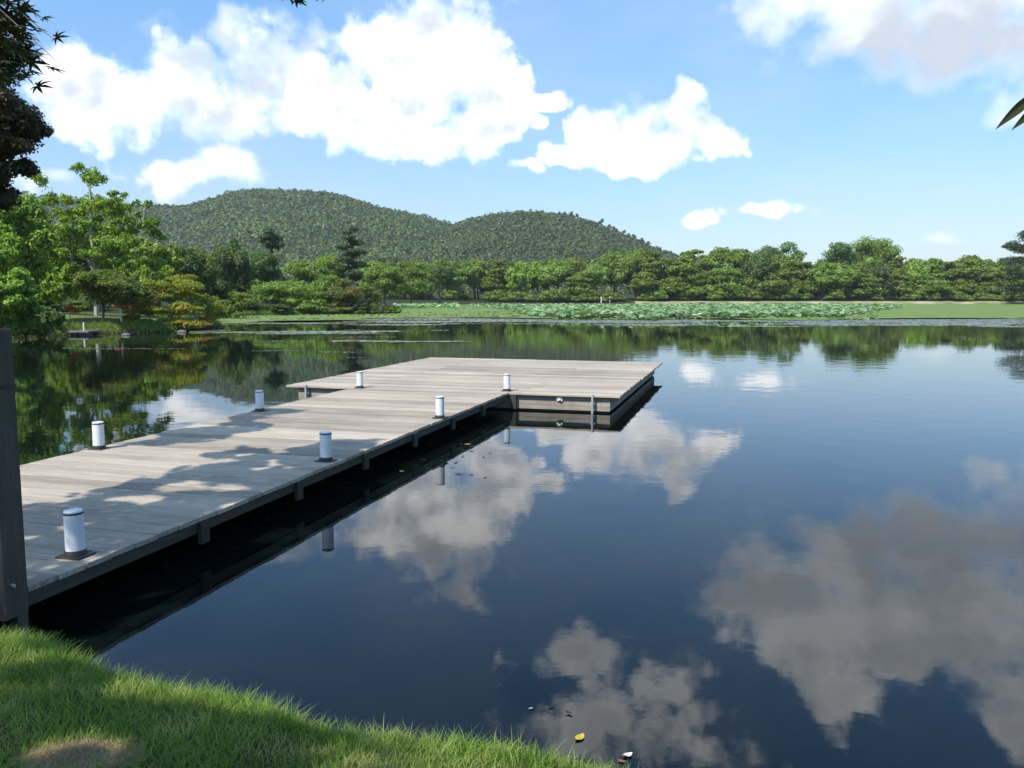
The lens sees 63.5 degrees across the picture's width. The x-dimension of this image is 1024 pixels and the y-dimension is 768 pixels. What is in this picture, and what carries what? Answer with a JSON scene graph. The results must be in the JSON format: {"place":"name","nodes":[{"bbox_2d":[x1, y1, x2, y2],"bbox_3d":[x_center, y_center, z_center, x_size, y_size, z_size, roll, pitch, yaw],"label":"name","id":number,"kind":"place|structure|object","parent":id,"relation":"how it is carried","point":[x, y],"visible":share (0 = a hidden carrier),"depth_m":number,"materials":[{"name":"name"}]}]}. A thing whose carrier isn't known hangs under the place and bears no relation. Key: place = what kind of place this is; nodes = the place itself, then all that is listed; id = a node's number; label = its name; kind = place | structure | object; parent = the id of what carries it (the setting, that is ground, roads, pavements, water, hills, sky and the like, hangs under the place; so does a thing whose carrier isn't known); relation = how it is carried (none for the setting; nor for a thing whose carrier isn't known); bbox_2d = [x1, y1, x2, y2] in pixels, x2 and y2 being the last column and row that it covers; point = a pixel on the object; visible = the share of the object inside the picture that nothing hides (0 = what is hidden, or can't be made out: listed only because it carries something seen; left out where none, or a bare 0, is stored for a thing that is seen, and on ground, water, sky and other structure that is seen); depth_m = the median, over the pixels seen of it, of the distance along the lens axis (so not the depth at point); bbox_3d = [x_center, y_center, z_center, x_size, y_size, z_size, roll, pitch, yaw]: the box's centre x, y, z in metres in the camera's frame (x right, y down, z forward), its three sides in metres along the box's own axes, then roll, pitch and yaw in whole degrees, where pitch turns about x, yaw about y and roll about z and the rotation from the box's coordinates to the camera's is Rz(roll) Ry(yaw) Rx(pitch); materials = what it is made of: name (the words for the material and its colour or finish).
{"place":"outdoors","nodes":[
{"label":"outdoors","id":0,"kind":"place"},
{"bbox_2d":[105,195,441,294],"bbox_3d":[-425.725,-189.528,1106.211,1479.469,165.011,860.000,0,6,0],"label":"hill","id":1,"kind":"structure","parent":0,"point":[340,233],"depth_m":995.56,"materials":[{"name":"green plant"}]},
{"bbox_2d":[41,187,469,291],"bbox_3d":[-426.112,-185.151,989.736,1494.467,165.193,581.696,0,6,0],"label":"hill forest","id":2,"kind":"object","parent":1,"relation":"on","point":[376,216],"visible":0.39,"depth_m":1017.70,"materials":[{"name":"green plant"}]},
{"bbox_2d":[0,622,643,767],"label":"bank","id":3,"kind":"structure","parent":0,"point":[191,737],"depth_m":3.57,"materials":[{"name":"green plant"}]},
{"bbox_2d":[0,328,28,637],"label":"gate post","id":4,"kind":"object","parent":3,"relation":"on","point":[14,606],"visible":0.85,"depth_m":6.10,"materials":[{"name":"grey wood"}]},
{"bbox_2d":[5,733,153,767],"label":"dry grass","id":5,"kind":"structure","parent":3,"relation":"on","point":[77,754],"depth_m":3.38,"materials":[{"name":"beige plant"}]},
{"bbox_2d":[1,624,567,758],"bbox_3d":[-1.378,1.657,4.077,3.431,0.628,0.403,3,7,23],"label":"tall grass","id":6,"kind":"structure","parent":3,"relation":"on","point":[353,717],"depth_m":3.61,"materials":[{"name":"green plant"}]},
{"bbox_2d":[0,317,1023,767],"bbox_3d":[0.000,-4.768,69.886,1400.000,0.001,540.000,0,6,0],"label":"water","id":7,"kind":"structure","parent":0,"point":[754,545],"depth_m":8.42,"materials":[{"name":"blue liquid"}]},
{"bbox_2d":[20,357,662,605],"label":"wooden pier","id":8,"kind":"structure","parent":7,"relation":"in","point":[134,499],"depth_m":11.74,"materials":[{"name":"grey wood"}]},
{"bbox_2d":[55,508,96,559],"bbox_3d":[-3.692,1.256,7.016,0.240,0.394,0.240,0,5,16],"label":"bollard light","id":9,"kind":"object","parent":8,"relation":"on","point":[74,534],"visible":1,"depth_m":6.93,"materials":[{"name":"white metal"}]},
{"bbox_2d":[87,421,110,449],"bbox_3d":[-5.947,0.736,11.935,0.240,0.394,0.240,2,6,16],"label":"bollard light","id":10,"kind":"object","parent":8,"relation":"on","point":[98,438],"visible":1,"depth_m":11.86,"materials":[{"name":"white metal"}]},
{"bbox_2d":[253,390,267,411],"bbox_3d":[-4.835,0.318,15.897,0.240,0.394,0.240,2,7,16],"label":"bollard light","id":11,"kind":"object","parent":8,"relation":"on","point":[259,399],"visible":1,"depth_m":15.82,"materials":[{"name":"white metal"}]},
{"bbox_2d":[314,431,337,462],"bbox_3d":[-2.479,0.828,11.064,0.240,0.394,0.240,2,6,16],"label":"bollard light","id":12,"kind":"object","parent":8,"relation":"on","point":[326,446],"visible":1,"depth_m":10.98,"materials":[{"name":"white metal"}]},
{"bbox_2d":[433,396,447,418],"bbox_3d":[-1.298,0.414,14.981,0.240,0.394,0.240,2,7,16],"label":"bollard light","id":13,"kind":"object","parent":8,"relation":"on","point":[439,401],"visible":1,"depth_m":14.90,"materials":[{"name":"white metal"}]},
{"bbox_2d":[393,302,459,307],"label":"lotus leaves","id":14,"kind":"object","parent":7,"relation":"on","point":[438,305],"visible":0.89,"depth_m":192.75,"materials":[{"name":"green plant"}]},
{"bbox_2d":[217,304,879,319],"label":"weed leaves","id":15,"kind":"object","parent":7,"relation":"on","point":[673,318],"visible":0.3,"depth_m":103.19,"materials":[{"name":"green plant"}]},
{"bbox_2d":[188,318,1023,341],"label":"floating pads","id":16,"kind":"object","parent":7,"relation":"on","point":[936,322],"visible":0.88,"depth_m":82.83,"materials":[{"name":"green plant"}]},
{"bbox_2d":[218,304,1023,323],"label":"water weed","id":17,"kind":"object","parent":7,"relation":"on","point":[1013,311],"visible":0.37,"depth_m":117.82,"materials":[{"name":"green plant"}]},
{"bbox_2d":[470,302,905,319],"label":"lotus leaves","id":18,"kind":"object","parent":7,"relation":"on","point":[645,311],"visible":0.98,"depth_m":116.19,"materials":[{"name":"green plant"}]},
{"bbox_2d":[0,0,1023,285],"label":"sky","id":19,"kind":"structure","parent":0,"point":[680,126],"materials":[{"name":"blue"}]},
{"bbox_2d":[12,294,1020,336],"bbox_3d":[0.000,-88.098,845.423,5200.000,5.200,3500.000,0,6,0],"label":"ground","id":20,"kind":"structure","parent":0,"point":[111,314],"depth_m":164.85,"materials":[{"name":"green plant"}]},
{"bbox_2d":[0,311,26,335],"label":"shrub","id":21,"kind":"object","parent":20,"relation":"on","point":[6,320],"visible":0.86,"depth_m":49.96,"materials":[{"name":"green plant"}]},
{"bbox_2d":[0,267,45,327],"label":"broadleaf tree","id":22,"kind":"object","parent":20,"relation":"on","point":[18,288],"visible":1,"depth_m":49.17,"materials":[{"name":"green plant"}]},
{"bbox_2d":[0,39,55,214],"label":"evergreen oak","id":23,"kind":"object","parent":20,"relation":"on","point":[24,127],"visible":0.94,"depth_m":20.28,"materials":[{"name":"green plant"}]},
{"bbox_2d":[0,191,59,282],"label":"broadleaf tree","id":24,"kind":"object","parent":20,"relation":"on","point":[27,236],"visible":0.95,"depth_m":57.11,"materials":[{"name":"green plant"}]},
{"bbox_2d":[13,312,52,337],"bbox_3d":[-30.406,-3.711,51.797,2.367,2.599,3.030,0,6,0],"label":"shrub","id":25,"kind":"object","parent":20,"relation":"on","point":[33,325],"visible":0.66,"depth_m":51.88,"materials":[{"name":"green plant"}]},
{"bbox_2d":[36,311,67,327],"bbox_3d":[-31.236,-4.170,55.868,1.755,1.674,2.400,0,6,0],"label":"shrub","id":26,"kind":"object","parent":20,"relation":"on","point":[51,318],"visible":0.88,"depth_m":55.45,"materials":[{"name":"green plant"}]},
{"bbox_2d":[35,264,80,311],"bbox_3d":[-35.830,-7.315,65.585,3.613,4.402,2.972,0,6,0],"label":"broadleaf tree","id":27,"kind":"object","parent":20,"relation":"on","point":[60,296],"visible":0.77,"depth_m":64.77,"materials":[{"name":"green plant"}]},
{"bbox_2d":[34,228,95,303],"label":"broadleaf tree","id":28,"kind":"object","parent":20,"relation":"on","point":[79,261],"visible":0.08,"depth_m":98.12,"materials":[{"name":"green plant"}]},
{"bbox_2d":[50,300,93,312],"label":"shrub","id":29,"kind":"object","parent":20,"relation":"on","point":[80,306],"visible":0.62,"depth_m":73.44,"materials":[{"name":"green plant"}]},
{"bbox_2d":[30,161,169,315],"bbox_3d":[-32.884,-11.311,65.219,10.921,12.151,5.692,0,6,0],"label":"broadleaf tree","id":30,"kind":"object","parent":20,"relation":"on","point":[109,250],"visible":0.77,"depth_m":64.45,"materials":[{"name":"green plant"}]},
{"bbox_2d":[71,269,158,323],"bbox_3d":[-28.938,-6.105,59.831,5.701,4.531,6.706,0,6,0],"label":"broadleaf tree","id":31,"kind":"object","parent":20,"relation":"on","point":[104,287],"visible":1,"depth_m":58.49,"materials":[{"name":"green plant"}]},
{"bbox_2d":[122,236,186,289],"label":"broadleaf tree","id":32,"kind":"object","parent":20,"relation":"on","point":[176,261],"visible":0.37,"depth_m":95.90,"materials":[{"name":"green plant"}]},
{"bbox_2d":[130,272,182,316],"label":"broadleaf tree","id":33,"kind":"object","parent":20,"relation":"on","point":[152,276],"visible":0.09,"depth_m":71.54,"materials":[{"name":"green plant"}]},
{"bbox_2d":[0,0,323,93],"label":"maple tree","id":34,"kind":"object","parent":20,"relation":"on","point":[16,24],"visible":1,"depth_m":2.80,"materials":[{"name":"green plant"}]},
{"bbox_2d":[114,274,226,329],"bbox_3d":[-26.049,-6.223,63.708,8.018,4.547,6.018,0,6,0],"label":"maple tree","id":35,"kind":"object","parent":20,"relation":"on","point":[185,286],"visible":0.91,"depth_m":62.93,"materials":[{"name":"green plant"}]},
{"bbox_2d":[175,246,206,301],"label":"broadleaf tree","id":36,"kind":"object","parent":20,"relation":"on","point":[195,266],"visible":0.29,"depth_m":103.98,"materials":[{"name":"green plant"}]},
{"bbox_2d":[169,294,213,316],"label":"shrub","id":37,"kind":"object","parent":20,"relation":"on","point":[198,313],"visible":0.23,"depth_m":82.71,"materials":[{"name":"green plant"}]},
{"bbox_2d":[14,307,381,336],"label":"shore grass","id":38,"kind":"structure","parent":20,"relation":"on","point":[148,324],"depth_m":60.59,"materials":[{"name":"green plant"}]},
{"bbox_2d":[186,245,228,283],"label":"broadleaf tree","id":39,"kind":"object","parent":20,"relation":"on","point":[204,255],"visible":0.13,"depth_m":159.90,"materials":[{"name":"green plant"}]},
{"bbox_2d":[193,264,235,296],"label":"broadleaf tree","id":40,"kind":"object","parent":20,"relation":"on","point":[212,283],"visible":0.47,"depth_m":109.64,"materials":[{"name":"green plant"}]},
{"bbox_2d":[211,300,245,317],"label":"shrub","id":41,"kind":"object","parent":20,"relation":"on","point":[234,310],"visible":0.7,"depth_m":97.50,"materials":[{"name":"green plant"}]},
{"bbox_2d":[207,238,259,290],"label":"broadleaf tree","id":42,"kind":"object","parent":20,"relation":"on","point":[231,263],"visible":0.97,"depth_m":132.41,"materials":[{"name":"green plant"}]},
{"bbox_2d":[214,291,262,307],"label":"shrub","id":43,"kind":"object","parent":20,"relation":"on","point":[233,297],"visible":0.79,"depth_m":109.74,"materials":[{"name":"green plant"}]},
{"bbox_2d":[237,250,288,302],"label":"broadleaf tree","id":44,"kind":"object","parent":20,"relation":"on","point":[264,263],"visible":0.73,"depth_m":144.89,"materials":[{"name":"green plant"}]},
{"bbox_2d":[257,226,286,277],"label":"broadleaf tree","id":45,"kind":"object","parent":20,"relation":"on","point":[270,239],"visible":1,"depth_m":147.55,"materials":[{"name":"green plant"}]},
{"bbox_2d":[247,280,327,307],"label":"shrub","id":46,"kind":"object","parent":20,"relation":"on","point":[291,293],"visible":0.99,"depth_m":116.02,"materials":[{"name":"green plant"}]},
{"bbox_2d":[281,260,329,284],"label":"broadleaf tree","id":47,"kind":"object","parent":20,"relation":"on","point":[309,272],"visible":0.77,"depth_m":157.65,"materials":[{"name":"green plant"}]},
{"bbox_2d":[293,302,326,311],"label":"shrub","id":48,"kind":"object","parent":20,"relation":"on","point":[307,307],"visible":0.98,"depth_m":114.09,"materials":[{"name":"green plant"}]},
{"bbox_2d":[303,275,339,306],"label":"shrub","id":49,"kind":"object","parent":20,"relation":"on","point":[325,283],"visible":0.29,"depth_m":123.31,"materials":[{"name":"plant"}]},
{"bbox_2d":[313,252,346,280],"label":"broadleaf tree","id":50,"kind":"object","parent":20,"relation":"on","point":[328,263],"visible":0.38,"depth_m":170.87,"materials":[{"name":"green plant"}]},
{"bbox_2d":[325,305,352,313],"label":"shrub","id":51,"kind":"object","parent":20,"relation":"on","point":[339,310],"visible":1,"depth_m":116.58,"materials":[{"name":"green plant"}]},
{"bbox_2d":[318,277,382,308],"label":"shrub","id":52,"kind":"object","parent":20,"relation":"on","point":[344,292],"visible":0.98,"depth_m":119.24,"materials":[{"name":"green plant"}]},
{"bbox_2d":[333,225,370,284],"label":"conifer tree","id":53,"kind":"object","parent":20,"relation":"on","point":[351,254],"visible":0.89,"depth_m":147.78,"materials":[{"name":"green plant"}]},
{"bbox_2d":[353,305,384,313],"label":"shrub","id":54,"kind":"object","parent":20,"relation":"on","point":[363,309],"visible":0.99,"depth_m":118.84,"materials":[{"name":"green plant"}]},
{"bbox_2d":[363,261,407,305],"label":"broadleaf tree","id":55,"kind":"object","parent":20,"relation":"on","point":[383,277],"visible":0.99,"depth_m":175.79,"materials":[{"name":"green plant"}]},
{"bbox_2d":[391,260,434,303],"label":"broadleaf tree","id":56,"kind":"object","parent":20,"relation":"on","point":[413,274],"visible":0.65,"depth_m":210.84,"materials":[{"name":"green plant"}]},
{"bbox_2d":[418,259,460,302],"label":"broadleaf tree","id":57,"kind":"object","parent":20,"relation":"on","point":[445,272],"visible":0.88,"depth_m":236.51,"materials":[{"name":"green plant"}]},
{"bbox_2d":[441,288,469,298],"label":"shrub","id":58,"kind":"object","parent":20,"relation":"on","point":[456,293],"visible":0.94,"depth_m":282.93,"materials":[{"name":"green plant"}]},
{"bbox_2d":[441,261,476,299],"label":"broadleaf tree","id":59,"kind":"object","parent":20,"relation":"on","point":[466,272],"visible":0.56,"depth_m":284.36,"materials":[{"name":"green plant"}]},
{"bbox_2d":[470,258,491,299],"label":"broadleaf tree","id":60,"kind":"object","parent":20,"relation":"on","point":[480,268],"visible":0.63,"depth_m":291.06,"materials":[{"name":"green plant"}]},
{"bbox_2d":[477,258,516,292],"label":"broadleaf tree","id":61,"kind":"object","parent":20,"relation":"on","point":[495,280],"visible":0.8,"depth_m":290.04,"materials":[{"name":"green plant"}]},
{"bbox_2d":[504,260,532,301],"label":"broadleaf tree","id":62,"kind":"object","parent":20,"relation":"on","point":[518,276],"visible":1,"depth_m":284.95,"materials":[{"name":"green plant"}]},
{"bbox_2d":[528,261,549,294],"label":"broadleaf tree","id":63,"kind":"object","parent":20,"relation":"on","point":[533,270],"visible":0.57,"depth_m":292.96,"materials":[{"name":"green plant"}]},
{"bbox_2d":[533,258,576,288],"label":"broadleaf tree","id":64,"kind":"object","parent":20,"relation":"on","point":[554,271],"visible":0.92,"depth_m":288.06,"materials":[{"name":"green plant"}]},
{"bbox_2d":[555,261,596,294],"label":"broadleaf tree","id":65,"kind":"object","parent":20,"relation":"on","point":[576,282],"visible":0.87,"depth_m":285.45,"materials":[{"name":"green plant"}]},
{"bbox_2d":[579,263,613,300],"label":"broadleaf tree","id":66,"kind":"object","parent":20,"relation":"on","point":[598,273],"visible":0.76,"depth_m":287.69,"materials":[{"name":"green plant"}]},
{"bbox_2d":[597,251,628,291],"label":"broadleaf tree","id":67,"kind":"object","parent":20,"relation":"on","point":[617,277],"visible":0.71,"depth_m":291.75,"materials":[{"name":"green plant"}]},
{"bbox_2d":[617,249,649,299],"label":"broadleaf tree","id":68,"kind":"object","parent":20,"relation":"on","point":[633,261],"visible":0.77,"depth_m":289.46,"materials":[{"name":"green plant"}]},
{"bbox_2d":[624,249,664,295],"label":"broadleaf tree","id":69,"kind":"object","parent":20,"relation":"on","point":[647,278],"visible":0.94,"depth_m":285.59,"materials":[{"name":"green plant"}]},
{"bbox_2d":[654,258,695,299],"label":"broadleaf tree","id":70,"kind":"object","parent":20,"relation":"on","point":[670,289],"visible":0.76,"depth_m":286.20,"materials":[{"name":"green plant"}]},
{"bbox_2d":[660,254,712,300],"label":"broadleaf tree","id":71,"kind":"object","parent":20,"relation":"on","point":[688,273],"visible":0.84,"depth_m":284.03,"materials":[{"name":"green plant"}]},
{"bbox_2d":[687,254,714,295],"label":"broadleaf tree","id":72,"kind":"object","parent":20,"relation":"on","point":[701,264],"visible":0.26,"depth_m":288.13,"materials":[{"name":"green plant"}]},
{"bbox_2d":[704,289,733,299],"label":"shrub","id":73,"kind":"object","parent":20,"relation":"on","point":[718,294],"visible":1,"depth_m":282.75,"materials":[{"name":"green plant"}]},
{"bbox_2d":[702,248,748,299],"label":"broadleaf tree","id":74,"kind":"object","parent":20,"relation":"on","point":[722,271],"visible":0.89,"depth_m":284.31,"materials":[{"name":"green plant"}]},
{"bbox_2d":[724,253,761,299],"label":"broadleaf tree","id":75,"kind":"object","parent":20,"relation":"on","point":[749,282],"visible":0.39,"depth_m":289.07,"materials":[{"name":"green plant"}]},
{"bbox_2d":[739,254,769,299],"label":"broadleaf tree","id":76,"kind":"object","parent":20,"relation":"on","point":[758,268],"visible":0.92,"depth_m":286.28,"materials":[{"name":"green plant"}]},
{"bbox_2d":[749,261,801,299],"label":"broadleaf tree","id":77,"kind":"object","parent":20,"relation":"on","point":[776,281],"visible":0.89,"depth_m":284.71,"materials":[{"name":"green plant"}]},
{"bbox_2d":[751,242,806,258],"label":"broadleaf tree","id":78,"kind":"object","parent":20,"relation":"on","point":[785,248],"visible":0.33,"depth_m":309.75,"materials":[{"name":"green plant"}]},
{"bbox_2d":[762,261,803,299],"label":"broadleaf tree","id":79,"kind":"object","parent":20,"relation":"on","point":[793,266],"visible":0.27,"depth_m":290.91,"materials":[{"name":"green plant"}]},
{"bbox_2d":[767,253,804,273],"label":"broadleaf tree","id":80,"kind":"object","parent":20,"relation":"on","point":[795,257],"visible":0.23,"depth_m":299.19,"materials":[{"name":"green plant"}]},
{"bbox_2d":[773,289,802,300],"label":"shrub","id":81,"kind":"object","parent":20,"relation":"on","point":[788,294],"visible":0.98,"depth_m":282.89,"materials":[{"name":"green plant"}]},
{"bbox_2d":[791,261,837,299],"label":"broadleaf tree","id":82,"kind":"object","parent":20,"relation":"on","point":[815,290],"visible":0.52,"depth_m":289.79,"materials":[{"name":"green plant"}]},
{"bbox_2d":[803,261,836,300],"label":"broadleaf tree","id":83,"kind":"object","parent":20,"relation":"on","point":[821,273],"visible":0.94,"depth_m":282.73,"materials":[{"name":"green plant"}]},
{"bbox_2d":[814,239,872,267],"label":"broadleaf tree","id":84,"kind":"object","parent":20,"relation":"on","point":[837,252],"visible":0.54,"depth_m":311.02,"materials":[{"name":"green plant"}]},
{"bbox_2d":[828,262,860,300],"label":"broadleaf tree","id":85,"kind":"object","parent":20,"relation":"on","point":[842,275],"visible":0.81,"depth_m":281.92,"materials":[{"name":"green plant"}]},
{"bbox_2d":[843,263,891,299],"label":"broadleaf tree","id":86,"kind":"object","parent":20,"relation":"on","point":[864,284],"visible":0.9,"depth_m":284.66,"materials":[{"name":"green plant"}]},
{"bbox_2d":[850,235,903,266],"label":"broadleaf tree","id":87,"kind":"object","parent":20,"relation":"on","point":[874,252],"visible":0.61,"depth_m":311.53,"materials":[{"name":"green plant"}]},
{"bbox_2d":[865,265,897,290],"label":"broadleaf tree","id":88,"kind":"object","parent":20,"relation":"on","point":[887,282],"visible":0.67,"depth_m":285.42,"materials":[{"name":"green plant"}]},
{"bbox_2d":[879,256,920,299],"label":"broadleaf tree","id":89,"kind":"object","parent":20,"relation":"on","point":[906,283],"visible":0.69,"depth_m":287.83,"materials":[{"name":"green plant"}]},
{"bbox_2d":[905,259,931,299],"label":"broadleaf tree","id":90,"kind":"object","parent":20,"relation":"on","point":[915,268],"visible":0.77,"depth_m":289.75,"materials":[{"name":"green plant"}]},
{"bbox_2d":[915,264,954,300],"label":"broadleaf tree","id":91,"kind":"object","parent":20,"relation":"on","point":[932,283],"visible":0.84,"depth_m":286.05,"materials":[{"name":"green plant"}]},
{"bbox_2d":[941,261,980,299],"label":"broadleaf tree","id":92,"kind":"object","parent":20,"relation":"on","point":[954,270],"visible":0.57,"depth_m":290.49,"materials":[{"name":"green plant"}]},
{"bbox_2d":[952,258,983,295],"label":"broadleaf tree","id":93,"kind":"object","parent":20,"relation":"on","point":[970,264],"visible":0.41,"depth_m":293.36,"materials":[{"name":"green plant"}]},
{"bbox_2d":[972,267,1009,294],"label":"broadleaf tree","id":94,"kind":"object","parent":20,"relation":"on","point":[989,282],"visible":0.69,"depth_m":291.87,"materials":[{"name":"green plant"}]},
{"bbox_2d":[977,258,1013,277],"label":"broadleaf tree","id":95,"kind":"object","parent":20,"relation":"on","point":[989,263],"visible":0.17,"depth_m":302.97,"materials":[{"name":"green plant"}]},
{"bbox_2d":[992,230,1023,295],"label":"pine tree","id":96,"kind":"object","parent":20,"relation":"on","point":[1017,247],"visible":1,"depth_m":267.05,"materials":[{"name":"green plant"}]},
{"bbox_2d":[995,98,1023,129],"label":"leaves","id":97,"kind":"object","parent":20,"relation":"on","point":[1017,108],"visible":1,"depth_m":1.94,"materials":[{"name":"green plant"}]},
{"bbox_2d":[431,215,755,294],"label":"hill","id":98,"kind":"structure","parent":0,"point":[508,227],"depth_m":943.81,"materials":[{"name":"green plant"}]},
{"bbox_2d":[434,209,767,293],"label":"hill forest","id":99,"kind":"object","parent":98,"relation":"on","point":[505,239],"visible":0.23,"depth_m":949.83,"materials":[{"name":"green plant"}]},
{"bbox_2d":[634,301,1023,303],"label":"sandy shore","id":100,"kind":"structure","parent":0,"point":[883,302],"depth_m":279.32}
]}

